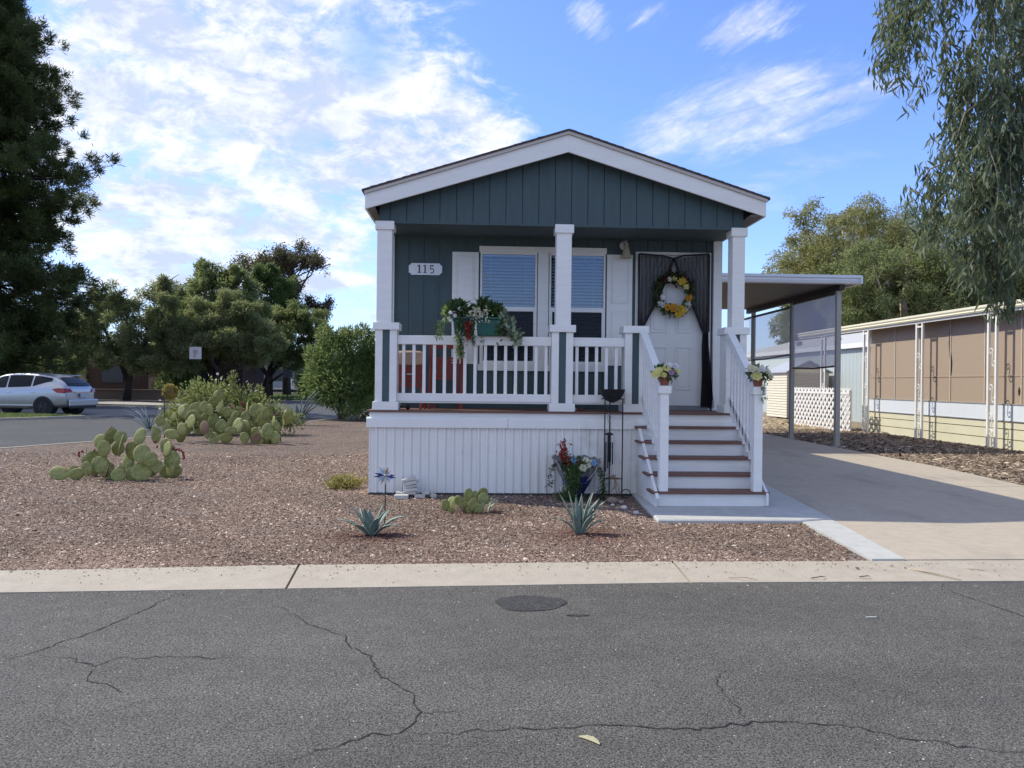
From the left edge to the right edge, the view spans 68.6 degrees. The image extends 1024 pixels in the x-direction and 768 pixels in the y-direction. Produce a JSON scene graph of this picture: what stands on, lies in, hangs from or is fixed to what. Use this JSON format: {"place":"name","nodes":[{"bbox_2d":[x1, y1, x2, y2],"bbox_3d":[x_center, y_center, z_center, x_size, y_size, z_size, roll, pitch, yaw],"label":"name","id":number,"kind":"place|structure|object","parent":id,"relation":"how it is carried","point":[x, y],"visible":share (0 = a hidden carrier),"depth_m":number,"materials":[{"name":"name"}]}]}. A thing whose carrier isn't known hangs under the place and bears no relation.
{"place":"outdoors","nodes":[
{"label":"outdoors","id":0,"kind":"place"},
{"bbox_2d":[0,408,167,415],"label":"parking pad","id":1,"kind":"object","parent":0,"point":[104,412],"visible":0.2,"depth_m":31.95,"materials":[{"name":"concrete"}]},
{"bbox_2d":[0,373,97,413],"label":"parked car","id":2,"kind":"object","parent":1,"relation":"on","point":[48,393],"visible":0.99,"depth_m":28.86,"materials":[{"name":"silver metal"}]},
{"bbox_2d":[98,401,228,406],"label":"pavement","id":3,"kind":"structure","parent":0,"point":[127,403],"depth_m":41.41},
{"bbox_2d":[28,354,78,374],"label":"hedge shrub","id":4,"kind":"object","parent":3,"relation":"on","point":[57,363],"visible":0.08,"depth_m":44.22,"materials":[{"name":"green plant"}]},
{"bbox_2d":[0,400,364,447],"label":"side street","id":5,"kind":"structure","parent":0,"point":[14,433],"depth_m":22.69,"materials":[{"name":"grey asphalt"}]},
{"bbox_2d":[0,413,85,420],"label":"lawn edging","id":6,"kind":"object","parent":5,"relation":"on","point":[47,417],"visible":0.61,"depth_m":26.22,"materials":[{"name":"concrete"}]},
{"bbox_2d":[0,0,158,383],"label":"pine tree","id":7,"kind":"object","parent":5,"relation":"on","point":[32,326],"visible":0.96,"depth_m":35.63,"materials":[{"name":"green plant"}]},
{"bbox_2d":[0,415,352,448],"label":"street edging","id":8,"kind":"object","parent":5,"relation":"on","point":[127,438],"visible":0.09,"depth_m":16.28,"materials":[{"name":"concrete"}]},
{"bbox_2d":[98,399,279,403],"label":"ground","id":9,"kind":"structure","parent":0,"point":[156,401],"depth_m":46.97,"materials":[{"name":"grey asphalt"}]},
{"bbox_2d":[39,272,206,400],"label":"olive tree","id":10,"kind":"object","parent":9,"relation":"on","point":[137,358],"visible":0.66,"depth_m":47.12,"materials":[{"name":"green plant"}]},
{"bbox_2d":[28,343,263,397],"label":"brick building","id":11,"kind":"structure","parent":9,"relation":"on","point":[113,378],"depth_m":54.97,"materials":[{"name":"brown brick"}]},
{"bbox_2d":[102,366,122,382],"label":"window","id":12,"kind":"structure","parent":11,"relation":"in","point":[115,375],"depth_m":54.84,"materials":[{"name":"grey glass"}]},
{"bbox_2d":[188,367,207,383],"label":"window","id":13,"kind":"structure","parent":11,"relation":"in","point":[204,374],"depth_m":55.10,"materials":[{"name":"black glass"}]},
{"bbox_2d":[94,389,204,400],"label":"wall","id":14,"kind":"structure","parent":9,"relation":"on","point":[137,394],"depth_m":49.23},
{"bbox_2d":[153,355,204,389],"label":"hedge shrub","id":15,"kind":"object","parent":9,"relation":"on","point":[175,381],"visible":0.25,"depth_m":50.67,"materials":[{"name":"green plant"}]},
{"bbox_2d":[149,257,282,388],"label":"broadleaf tree","id":16,"kind":"object","parent":9,"relation":"on","point":[213,279],"visible":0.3,"depth_m":52.24,"materials":[{"name":"green plant"}]},
{"bbox_2d":[147,286,290,389],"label":"olive tree","id":17,"kind":"object","parent":9,"relation":"on","point":[257,346],"visible":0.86,"depth_m":48.27,"materials":[{"name":"green plant"}]},
{"bbox_2d":[188,320,212,358],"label":"sign","id":18,"kind":"object","parent":17,"relation":"hanging from","point":[194,352],"visible":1,"depth_m":44.80,"materials":[{"name":"white metal"}]},
{"bbox_2d":[226,393,355,399],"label":"lawn","id":19,"kind":"structure","parent":0,"point":[300,398],"depth_m":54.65,"materials":[{"name":"plant"}]},
{"bbox_2d":[240,261,306,395],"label":"broadleaf tree","id":20,"kind":"object","parent":19,"relation":"on","point":[281,291],"visible":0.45,"depth_m":62.29,"materials":[{"name":"green plant"}]},
{"bbox_2d":[227,235,336,394],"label":"sparse tree","id":21,"kind":"object","parent":19,"relation":"on","point":[287,261],"visible":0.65,"depth_m":66.46,"materials":[{"name":"green plant"}]},
{"bbox_2d":[283,369,292,397],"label":"sign post","id":22,"kind":"object","parent":19,"relation":"on","point":[287,374],"visible":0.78,"depth_m":55.38,"materials":[{"name":"black metal"}]},
{"bbox_2d":[256,299,339,396],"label":"broadleaf tree","id":23,"kind":"object","parent":19,"relation":"on","point":[304,322],"visible":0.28,"depth_m":58.38,"materials":[{"name":"green plant"}]},
{"bbox_2d":[292,368,318,396],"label":"hedge shrub","id":24,"kind":"object","parent":19,"relation":"on","point":[298,377],"visible":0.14,"depth_m":61.49,"materials":[{"name":"green plant"}]},
{"bbox_2d":[0,413,869,569],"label":"gravel yard","id":25,"kind":"structure","parent":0,"point":[336,436],"depth_m":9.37,"materials":[{"name":"brown gravel"}]},
{"bbox_2d":[49,426,184,480],"bbox_3d":[-5.619,0.986,10.790,1.880,0.768,0.746,1,0,-2],"label":"prickly pear","id":26,"kind":"object","parent":25,"relation":"on","point":[144,468],"visible":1,"depth_m":10.61,"materials":[{"name":"green plant"}]},
{"bbox_2d":[115,404,177,428],"bbox_3d":[-10.220,0.914,21.166,1.526,0.730,1.040,1,0,-2],"label":"yucca","id":27,"kind":"object","parent":25,"relation":"on","point":[145,423],"visible":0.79,"depth_m":21.11,"materials":[{"name":"blue plant"}]},
{"bbox_2d":[161,383,178,437],"bbox_3d":[-8.012,0.665,17.583,0.426,1.394,0.214,1,0,-2],"label":"garden stake","id":28,"kind":"object","parent":25,"relation":"on","point":[165,388],"visible":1,"depth_m":17.56,"materials":[{"name":"metal"}]},
{"bbox_2d":[152,389,293,443],"bbox_3d":[-6.403,0.738,16.963,2.951,1.230,1.283,1,0,-2],"label":"prickly pear","id":29,"kind":"object","parent":25,"relation":"on","point":[213,428],"visible":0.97,"depth_m":16.80,"materials":[{"name":"green plant"}]},
{"bbox_2d":[154,370,306,434],"bbox_3d":[-7.279,0.491,19.380,3.880,1.752,2.060,1,0,-2],"label":"shrub","id":30,"kind":"object","parent":25,"relation":"on","point":[196,392],"visible":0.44,"depth_m":19.46,"materials":[{"name":"green plant"}]},
{"bbox_2d":[278,390,328,422],"bbox_3d":[-6.659,0.735,23.715,1.762,1.154,0.454,1,0,-2],"label":"agave","id":31,"kind":"object","parent":25,"relation":"on","point":[306,405],"visible":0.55,"depth_m":23.78,"materials":[{"name":"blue plant"}]},
{"bbox_2d":[298,318,374,418],"bbox_3d":[-5.574,-0.510,27.778,4.502,3.763,3.086,1,0,-2],"label":"shrub","id":32,"kind":"object","parent":25,"relation":"on","point":[330,370],"visible":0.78,"depth_m":27.21,"materials":[{"name":"green plant"}]},
{"bbox_2d":[321,472,363,489],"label":"shrub","id":33,"kind":"object","parent":25,"relation":"on","point":[340,483],"visible":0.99,"depth_m":9.98,"materials":[{"name":"yellow plant"}]},
{"bbox_2d":[338,391,374,420],"bbox_3d":[-5.295,0.798,26.687,1.839,1.164,1.031,1,0,-2],"label":"shrub","id":34,"kind":"object","parent":25,"relation":"on","point":[359,409],"visible":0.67,"depth_m":26.55,"materials":[{"name":"green plant"}]},
{"bbox_2d":[335,503,406,535],"bbox_3d":[-1.309,1.263,7.003,0.660,0.313,0.350,1,0,-2],"label":"agave","id":35,"kind":"object","parent":25,"relation":"on","point":[371,525],"visible":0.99,"depth_m":6.95,"materials":[{"name":"green plant"}]},
{"bbox_2d":[374,467,394,522],"bbox_3d":[-1.235,1.117,7.275,0.227,0.646,0.090,1,0,-2],"label":"wind spinner","id":36,"kind":"object","parent":25,"relation":"on","point":[384,475],"visible":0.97,"depth_m":7.29,"materials":[{"name":"metal"}]},
{"bbox_2d":[394,494,408,498],"bbox_3d":[-1.352,1.379,9.185,0.170,0.050,0.110,1,0,-5],"label":"paver","id":37,"kind":"object","parent":25,"relation":"on","point":[401,496],"visible":0.89,"depth_m":9.13,"materials":[{"name":"concrete"}]},
{"bbox_2d":[414,494,425,497],"bbox_3d":[-1.136,1.384,9.284,0.133,0.044,0.112,1,0,-2],"label":"paver","id":38,"kind":"object","parent":25,"relation":"on","point":[419,496],"visible":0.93,"depth_m":9.23,"materials":[{"name":"concrete"}]},
{"bbox_2d":[429,492,436,497],"bbox_3d":[-0.982,1.380,9.311,0.089,0.071,0.110,1,0,-16],"label":"paver","id":39,"kind":"object","parent":25,"relation":"on","point":[432,495],"visible":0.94,"depth_m":9.26,"materials":[{"name":"concrete"}]},
{"bbox_2d":[441,488,488,513],"bbox_3d":[-0.518,1.284,8.323,0.532,0.280,0.268,1,0,-2],"label":"prickly pear","id":40,"kind":"object","parent":25,"relation":"on","point":[457,504],"visible":0.97,"depth_m":8.26,"materials":[{"name":"green plant"}]},
{"bbox_2d":[482,497,497,513],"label":"grass tuft","id":41,"kind":"object","parent":25,"relation":"on","point":[492,503],"visible":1,"depth_m":8.23,"materials":[{"name":"green plant"}]},
{"bbox_2d":[362,129,769,506],"bbox_3d":[0.396,-0.899,16.285,5.120,4.612,15.628,1,0,-2],"label":"mobile home","id":42,"kind":"object","parent":25,"relation":"on","point":[546,240],"visible":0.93,"depth_m":9.61,"materials":[{"name":"teal paint"}]},
{"bbox_2d":[399,351,425,408],"bbox_3d":[-1.348,-0.052,9.932,0.426,0.771,0.240,1,0,-2],"label":"folding chair","id":43,"kind":"object","parent":42,"relation":"on","point":[408,361],"visible":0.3,"depth_m":9.86,"materials":[{"name":"red paint"}]},
{"bbox_2d":[409,263,441,274],"bbox_3d":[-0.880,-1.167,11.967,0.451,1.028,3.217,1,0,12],"label":"number plaque","id":44,"kind":"object","parent":42,"relation":"attached to","point":[425,268],"visible":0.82,"depth_m":10.45,"materials":[{"name":"white ceramic"}]},
{"bbox_2d":[428,345,463,408],"bbox_3d":[-0.891,-0.104,10.151,0.456,0.881,0.240,1,0,-2],"label":"folding chair","id":45,"kind":"object","parent":42,"relation":"on","point":[450,360],"visible":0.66,"depth_m":10.12,"materials":[{"name":"red paint"}]},
{"bbox_2d":[433,297,477,360],"bbox_3d":[-0.709,-0.697,9.573,0.570,0.823,0.357,1,0,-2],"label":"rail planter","id":46,"kind":"object","parent":42,"relation":"attached to","point":[463,322],"visible":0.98,"depth_m":9.49,"materials":[{"name":"teal plastic"}]},
{"bbox_2d":[470,295,524,347],"bbox_3d":[-0.185,-0.797,9.565,0.705,0.703,0.417,1,0,-2],"label":"rail planter","id":47,"kind":"object","parent":42,"relation":"attached to","point":[488,325],"visible":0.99,"depth_m":9.52,"materials":[{"name":"green plastic"}]},
{"bbox_2d":[479,252,536,364],"bbox_3d":[-0.052,-1.058,10.559,0.796,1.566,0.094,1,0,-2],"label":"window","id":48,"kind":"structure","parent":42,"relation":"in","point":[525,315],"depth_m":10.54,"materials":[{"name":"white paint"}]},
{"bbox_2d":[548,253,605,365],"bbox_3d":[0.913,-1.047,10.600,0.792,1.566,0.094,1,0,-2],"label":"window","id":49,"kind":"structure","parent":42,"relation":"in","point":[589,321],"depth_m":10.58,"materials":[{"name":"white paint"}]},
{"bbox_2d":[650,361,679,385],"bbox_3d":[1.750,-0.129,8.658,0.355,0.295,0.317,1,0,-2],"label":"flower pot","id":50,"kind":"object","parent":42,"relation":"on","point":[663,373],"visible":1,"depth_m":8.56,"materials":[{"name":"ceramic"}]},
{"bbox_2d":[639,257,705,405],"bbox_3d":[2.269,-0.745,10.657,0.943,2.100,0.052,1,0,-2],"label":"front door","id":51,"kind":"structure","parent":42,"relation":"in","point":[673,340],"depth_m":10.64,"materials":[{"name":"white paint"}]},
{"bbox_2d":[651,267,695,317],"bbox_3d":[2.264,-1.266,10.521,0.684,0.734,0.294,1,0,-2],"label":"wreath","id":52,"kind":"object","parent":42,"relation":"attached to","point":[687,284],"depth_m":10.46,"materials":[{"name":"green plant"}]},
{"bbox_2d":[638,253,713,407],"bbox_3d":[2.304,-0.757,10.569,1.105,2.177,0.044,1,0,-2],"label":"curtain","id":53,"kind":"object","parent":42,"relation":"hanging from","point":[706,392],"depth_m":10.57,"materials":[{"name":"grey fabric"}]},
{"bbox_2d":[745,363,773,402],"bbox_3d":[2.842,-0.011,8.686,0.370,0.488,0.312,1,0,-2],"label":"flower pot","id":54,"kind":"object","parent":42,"relation":"on","point":[758,372],"visible":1,"depth_m":8.60,"materials":[{"name":"ceramic"}]},
{"bbox_2d":[545,438,607,501],"bbox_3d":[0.779,1.086,9.312,0.689,0.835,0.655,1,0,-35],"label":"flower arrangement","id":55,"kind":"object","parent":25,"relation":"on","point":[576,474],"visible":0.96,"depth_m":9.20,"materials":[{"name":"plant"}]},
{"bbox_2d":[554,490,606,534],"bbox_3d":[0.650,1.229,7.133,0.504,0.423,0.246,1,0,-2],"label":"agave","id":56,"kind":"object","parent":25,"relation":"on","point":[580,517],"visible":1,"depth_m":7.13,"materials":[{"name":"green plant"}]},
{"bbox_2d":[606,497,618,503],"bbox_3d":[1.208,1.399,9.012,0.133,0.102,0.123,1,0,30],"label":"stone","id":57,"kind":"object","parent":25,"relation":"on","point":[613,500],"visible":0.85,"depth_m":8.97,"materials":[{"name":"stone"}]},
{"bbox_2d":[597,389,630,498],"bbox_3d":[1.277,0.750,9.494,0.425,1.365,0.330,1,0,-2],"label":"fire bowl stand","id":58,"kind":"object","parent":25,"relation":"on","point":[612,395],"visible":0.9,"depth_m":9.42,"materials":[{"name":"black metal"}]},
{"bbox_2d":[605,402,613,471],"bbox_3d":[1.224,0.667,9.467,0.110,0.870,0.110,1,0,-2],"label":"wind chime","id":59,"kind":"object","parent":58,"relation":"hanging from","point":[608,445],"visible":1,"depth_m":9.44,"materials":[{"name":"black metal"}]},
{"bbox_2d":[609,474,620,493],"bbox_3d":[1.294,1.262,9.419,0.157,0.260,0.021,1,0,-2],"label":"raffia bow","id":60,"kind":"object","parent":58,"relation":"attached to","point":[613,476],"visible":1,"depth_m":9.41,"materials":[{"name":"brown wicker"}]},
{"bbox_2d":[632,484,830,522],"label":"walkway slab","id":61,"kind":"structure","parent":25,"relation":"on","point":[782,508],"depth_m":8.23,"materials":[{"name":"concrete"}]},
{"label":"paver","id":62,"kind":"object","parent":25,"relation":"on","visible":0},
{"bbox_2d":[402,491,417,494],"bbox_3d":[-1.267,1.347,9.319,0.171,0.046,0.110,1,0,8],"label":"paver","id":63,"kind":"object","parent":62,"relation":"on","point":[413,493],"visible":0.78,"depth_m":9.26,"materials":[{"name":"concrete"}]},
{"bbox_2d":[403,487,418,491],"bbox_3d":[-1.251,1.307,9.299,0.177,0.054,0.110,1,0,0],"label":"paver","id":64,"kind":"object","parent":63,"relation":"on","point":[411,489],"visible":1,"depth_m":9.24,"materials":[{"name":"concrete"}]},
{"bbox_2d":[403,484,416,488],"bbox_3d":[-1.267,1.267,9.329,0.167,0.059,0.110,1,0,-11],"label":"paver","id":65,"kind":"object","parent":64,"relation":"on","point":[410,486],"visible":0.78,"depth_m":9.28,"materials":[{"name":"concrete"}]},
{"bbox_2d":[403,480,417,485],"bbox_3d":[-1.255,1.225,9.309,0.177,0.070,0.110,1,0,4],"label":"paver","id":66,"kind":"object","parent":65,"relation":"on","point":[410,482],"visible":0.91,"depth_m":9.26,"materials":[{"name":"concrete"}]},
{"bbox_2d":[402,476,415,482],"bbox_3d":[-1.281,1.183,9.328,0.166,0.078,0.110,1,0,-7],"label":"paver","id":67,"kind":"object","parent":66,"relation":"on","point":[411,478],"visible":1,"depth_m":9.28,"materials":[{"name":"concrete"}]},
{"bbox_2d":[0,582,1023,767],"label":"street","id":68,"kind":"structure","parent":0,"point":[939,664],"depth_m":3.74,"materials":[{"name":"grey asphalt"}]},
{"bbox_2d":[5,594,176,660],"bbox_3d":[-2.438,1.430,4.428,0.097,0.001,1.519,1,0,15],"label":"street crack","id":69,"kind":"object","parent":68,"relation":"on","point":[89,632],"visible":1,"depth_m":4.35,"materials":[{"name":"black asphalt"}]},
{"bbox_2d":[87,664,122,692],"bbox_3d":[-2.004,1.437,3.640,0.092,0.001,0.462,1,0,-42],"label":"street crack","id":70,"kind":"object","parent":68,"relation":"on","point":[97,682],"visible":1,"depth_m":3.61,"materials":[{"name":"black asphalt"}]},
{"bbox_2d":[40,655,248,665],"bbox_3d":[-1.929,1.437,3.904,1.136,0.001,0.160,1,0,-2],"label":"street crack","id":71,"kind":"object","parent":68,"relation":"on","point":[149,657],"visible":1,"depth_m":3.94,"materials":[{"name":"black asphalt"}]},
{"bbox_2d":[257,606,421,767],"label":"street crack","id":72,"kind":"object","parent":68,"relation":"on","point":[380,676],"visible":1,"depth_m":3.44,"materials":[{"name":"black asphalt"}]},
{"bbox_2d":[9,562,1018,625],"bbox_3d":[0.023,1.440,5.263,9.494,0.047,1.446,1,0,-2],"label":"loose grit","id":73,"kind":"object","parent":68,"relation":"on","point":[510,587],"visible":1,"depth_m":5.47,"materials":[{"name":"gravel"}]},
{"bbox_2d":[495,595,566,610],"bbox_3d":[0.130,1.456,4.999,0.484,0.001,0.354,1,0,-2],"label":"street patch","id":74,"kind":"object","parent":68,"relation":"on","point":[525,603],"visible":1,"depth_m":5.00,"materials":[{"name":"grey asphalt"}]},
{"bbox_2d":[568,614,586,615],"bbox_3d":[0.415,1.460,4.746,0.150,0.001,0.036,1,0,-2],"label":"street patch","id":75,"kind":"object","parent":68,"relation":"on","point":[577,614],"visible":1,"depth_m":4.75,"materials":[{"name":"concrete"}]},
{"bbox_2d":[579,735,599,743],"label":"fallen leaf","id":76,"kind":"object","parent":68,"relation":"on","point":[592,738],"visible":1,"depth_m":3.09,"materials":[{"name":"beige plant"}]},
{"bbox_2d":[404,720,1023,751],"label":"street crack","id":77,"kind":"object","parent":68,"relation":"on","point":[724,726],"visible":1,"depth_m":3.20,"materials":[{"name":"black asphalt"}]},
{"bbox_2d":[715,669,740,711],"bbox_3d":[1.034,1.470,3.579,0.095,0.001,0.610,1,0,8],"label":"street crack","id":78,"kind":"object","parent":68,"relation":"on","point":[723,693],"visible":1,"depth_m":3.59,"materials":[{"name":"black asphalt"}]},
{"bbox_2d":[5,0,1023,351],"label":"sky","id":79,"kind":"structure","parent":0,"point":[246,126],"materials":[{"name":"blue"}]},
{"bbox_2d":[749,332,870,422],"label":"blue house","id":80,"kind":"structure","parent":0,"point":[851,359],"depth_m":30.76,"materials":[{"name":"metal"}]},
{"bbox_2d":[763,412,869,428],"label":"dry yard","id":81,"kind":"structure","parent":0,"point":[856,425],"depth_m":29.73,"materials":[{"name":"soil"}]},
{"bbox_2d":[767,362,832,418],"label":"garden shed","id":82,"kind":"structure","parent":81,"relation":"on","point":[778,395],"depth_m":32.12,"materials":[{"name":"beige plastic"}]},
{"bbox_2d":[763,416,860,429],"bbox_3d":[7.525,1.468,30.158,7.995,0.420,11.758,1,0,-2],"label":"dry straw","id":83,"kind":"object","parent":81,"relation":"on","point":[769,422],"visible":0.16,"depth_m":26.36,"materials":[{"name":"beige plant"}]},
{"bbox_2d":[779,262,857,324],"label":"eucalyptus tree","id":84,"kind":"object","parent":81,"relation":"on","point":[823,270],"visible":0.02,"depth_m":45.64,"materials":[{"name":"green plant"}]},
{"bbox_2d":[762,215,894,280],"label":"eucalyptus tree","id":85,"kind":"object","parent":81,"relation":"on","point":[846,239],"visible":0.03,"depth_m":57.65,"materials":[{"name":"green plant"}]},
{"bbox_2d":[761,190,939,322],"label":"eucalyptus tree","id":86,"kind":"object","parent":81,"relation":"on","point":[896,231],"visible":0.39,"depth_m":47.44,"materials":[{"name":"green plant"}]},
{"bbox_2d":[825,225,998,334],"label":"eucalyptus tree","id":87,"kind":"object","parent":81,"relation":"on","point":[855,308],"visible":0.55,"depth_m":42.08,"materials":[{"name":"green plant"}]},
{"bbox_2d":[845,193,1015,287],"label":"eucalyptus tree","id":88,"kind":"object","parent":81,"relation":"on","point":[908,214],"visible":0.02,"depth_m":52.45,"materials":[{"name":"green plant"}]},
{"bbox_2d":[874,240,1023,319],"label":"eucalyptus tree","id":89,"kind":"object","parent":81,"relation":"on","point":[921,279],"visible":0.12,"depth_m":43.13,"materials":[{"name":"green plant"}]},
{"bbox_2d":[973,220,1023,301],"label":"eucalyptus tree","id":90,"kind":"object","parent":81,"relation":"on","point":[1021,281],"visible":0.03,"depth_m":42.26,"materials":[{"name":"green plant"}]},
{"bbox_2d":[762,434,879,455],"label":"driveway","id":91,"kind":"structure","parent":0,"point":[772,445],"depth_m":16.77,"materials":[{"name":"concrete"}]},
{"bbox_2d":[722,273,862,447],"bbox_3d":[5.252,-0.544,20.327,5.330,3.990,6.360,1,0,-2],"label":"carport","id":92,"kind":"object","parent":91,"relation":"on","point":[763,292],"visible":0.62,"depth_m":17.88,"materials":[{"name":"white metal"}]},
{"bbox_2d":[744,307,789,360],"bbox_3d":[7.438,-1.405,22.007,0.070,1.397,3.581,1,0,-2],"label":"sun screen","id":93,"kind":"object","parent":92,"relation":"attached to","point":[772,335],"visible":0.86,"depth_m":21.68,"materials":[{"name":"grey"}]},
{"bbox_2d":[793,292,834,368],"bbox_3d":[7.570,-1.272,18.841,0.070,1.807,2.401,1,0,-2],"label":"sun screen","id":94,"kind":"object","parent":92,"relation":"attached to","point":[814,332],"visible":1,"depth_m":18.79,"materials":[{"name":"grey"}]},
{"bbox_2d":[803,519,904,560],"bbox_3d":[3.141,1.488,7.082,0.354,0.100,1.831,1,0,5],"label":"driveway strip","id":95,"kind":"object","parent":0,"point":[851,540],"visible":0.64,"depth_m":6.90,"materials":[{"name":"concrete"}]},
{"bbox_2d":[762,456,1023,486],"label":"driveway","id":96,"kind":"structure","parent":0,"point":[832,471],"depth_m":12.24,"materials":[{"name":"concrete"}]},
{"bbox_2d":[763,428,1023,484],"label":"leaf litter ground","id":97,"kind":"structure","parent":0,"point":[923,452],"depth_m":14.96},
{"bbox_2d":[794,387,851,430],"bbox_3d":[10.441,0.816,25.658,0.085,1.420,4.610,1,0,-2],"label":"lattice fence","id":98,"kind":"object","parent":97,"relation":"on","point":[821,408],"visible":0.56,"depth_m":25.36,"materials":[{"name":"white wood"}]},
{"bbox_2d":[820,299,1023,450],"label":"screened home","id":99,"kind":"object","parent":97,"relation":"on","point":[955,375],"visible":0.83,"depth_m":19.77,"materials":[{"name":"yellow"}]},
{"bbox_2d":[862,0,1023,327],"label":"eucalyptus tree","id":100,"kind":"object","parent":97,"relation":"on","point":[997,152],"visible":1,"depth_m":8.61,"materials":[{"name":"green plant"}]},
{"bbox_2d":[770,486,1023,560],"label":"driveway","id":101,"kind":"structure","parent":0,"point":[939,523],"depth_m":8.27,"materials":[{"name":"concrete"}]},
{"label":"ground","id":102,"kind":"structure","parent":0,"visible":0},
{"bbox_2d":[264,354,368,391],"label":"house","id":103,"kind":"structure","parent":102,"relation":"on","point":[277,385],"depth_m":86.50,"materials":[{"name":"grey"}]},
{"bbox_2d":[273,370,281,380],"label":"window","id":104,"kind":"structure","parent":103,"relation":"in","point":[278,372],"depth_m":86.46,"materials":[{"name":"grey glass"}]},
{"bbox_2d":[0,560,1023,593],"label":"curb","id":105,"kind":"structure","parent":102,"relation":"on","point":[290,577],"depth_m":5.66,"materials":[{"name":"concrete"}]},
{"bbox_2d":[902,567,961,579],"bbox_3d":[3.247,1.468,5.844,0.016,0.026,0.460,1,0,-40],"label":"twig","id":106,"kind":"object","parent":105,"relation":"on","point":[931,572],"visible":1,"depth_m":5.83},
{"label":"lawn","id":107,"kind":"structure","parent":0,"visible":0},
{"bbox_2d":[0,412,80,417],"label":"grass","id":108,"kind":"structure","parent":107,"relation":"on","point":[8,415],"depth_m":27.09,"materials":[{"name":"green plant"}]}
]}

